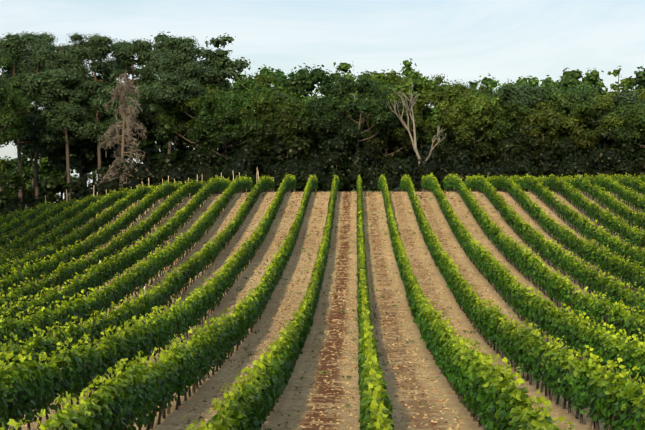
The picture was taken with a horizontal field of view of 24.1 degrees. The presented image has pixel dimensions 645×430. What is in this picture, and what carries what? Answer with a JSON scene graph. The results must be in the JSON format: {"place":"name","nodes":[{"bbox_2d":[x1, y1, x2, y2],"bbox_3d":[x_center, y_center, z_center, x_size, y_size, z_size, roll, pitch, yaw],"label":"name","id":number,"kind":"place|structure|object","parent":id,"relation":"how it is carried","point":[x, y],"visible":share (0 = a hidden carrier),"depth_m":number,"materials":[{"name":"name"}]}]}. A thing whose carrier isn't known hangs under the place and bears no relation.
{"place":"outdoors","nodes":[
{"label":"outdoors","id":0,"kind":"place"},
{"bbox_2d":[0,0,644,200],"label":"sky","id":1,"kind":"structure","parent":0,"point":[466,40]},
{"bbox_2d":[6,146,643,429],"bbox_3d":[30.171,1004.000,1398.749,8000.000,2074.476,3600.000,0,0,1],"label":"ground","id":2,"kind":"structure","parent":0,"point":[274,418],"depth_m":62.25,"materials":[{"name":"soil"}]},
{"bbox_2d":[95,73,149,189],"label":"dead tree twigs","id":3,"kind":"object","parent":2,"relation":"on","point":[127,111],"visible":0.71,"depth_m":164.18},
{"bbox_2d":[45,172,258,203],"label":"wooden posts","id":4,"kind":"object","parent":2,"relation":"on","point":[148,180],"visible":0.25,"depth_m":146.20,"materials":[{"name":"brown wood"}]},
{"bbox_2d":[0,181,644,429],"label":"vine","id":5,"kind":"object","parent":2,"relation":"on","point":[605,319],"depth_m":64.94,"materials":[{"name":"green plant"}]},
{"bbox_2d":[1,178,643,429],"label":"vine trunks","id":6,"kind":"object","parent":2,"relation":"on","point":[362,275],"depth_m":71.72,"materials":[{"name":"brown wood"}]},
{"bbox_2d":[0,173,644,349],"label":"vine foliage","id":7,"kind":"object","parent":2,"relation":"on","point":[421,308],"visible":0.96,"depth_m":76.98,"materials":[{"name":"green plant"}]},
{"bbox_2d":[0,306,644,429],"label":"vine foliage","id":8,"kind":"object","parent":2,"relation":"on","point":[479,376],"visible":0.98,"depth_m":28.22,"materials":[{"name":"green plant"}]},
{"bbox_2d":[0,34,644,216],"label":"trees","id":9,"kind":"object","parent":2,"relation":"on","point":[331,170],"visible":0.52,"depth_m":166.82,"materials":[{"name":"green plant"}]},
{"bbox_2d":[0,45,644,203],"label":"tree trunks","id":10,"kind":"object","parent":2,"relation":"on","point":[226,147],"visible":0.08,"depth_m":170.24,"materials":[{"name":"brown plant"}]},
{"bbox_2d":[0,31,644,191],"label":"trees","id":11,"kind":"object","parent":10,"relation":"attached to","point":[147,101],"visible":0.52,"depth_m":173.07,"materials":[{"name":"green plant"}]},
{"bbox_2d":[8,191,642,429],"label":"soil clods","id":12,"kind":"object","parent":2,"relation":"on","point":[344,323],"visible":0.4,"depth_m":69.74,"materials":[{"name":"brown soil"}]},
{"bbox_2d":[52,190,640,429],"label":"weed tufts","id":13,"kind":"object","parent":2,"relation":"on","point":[325,372],"visible":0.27,"depth_m":68.33,"materials":[{"name":"green plant"}]}
]}

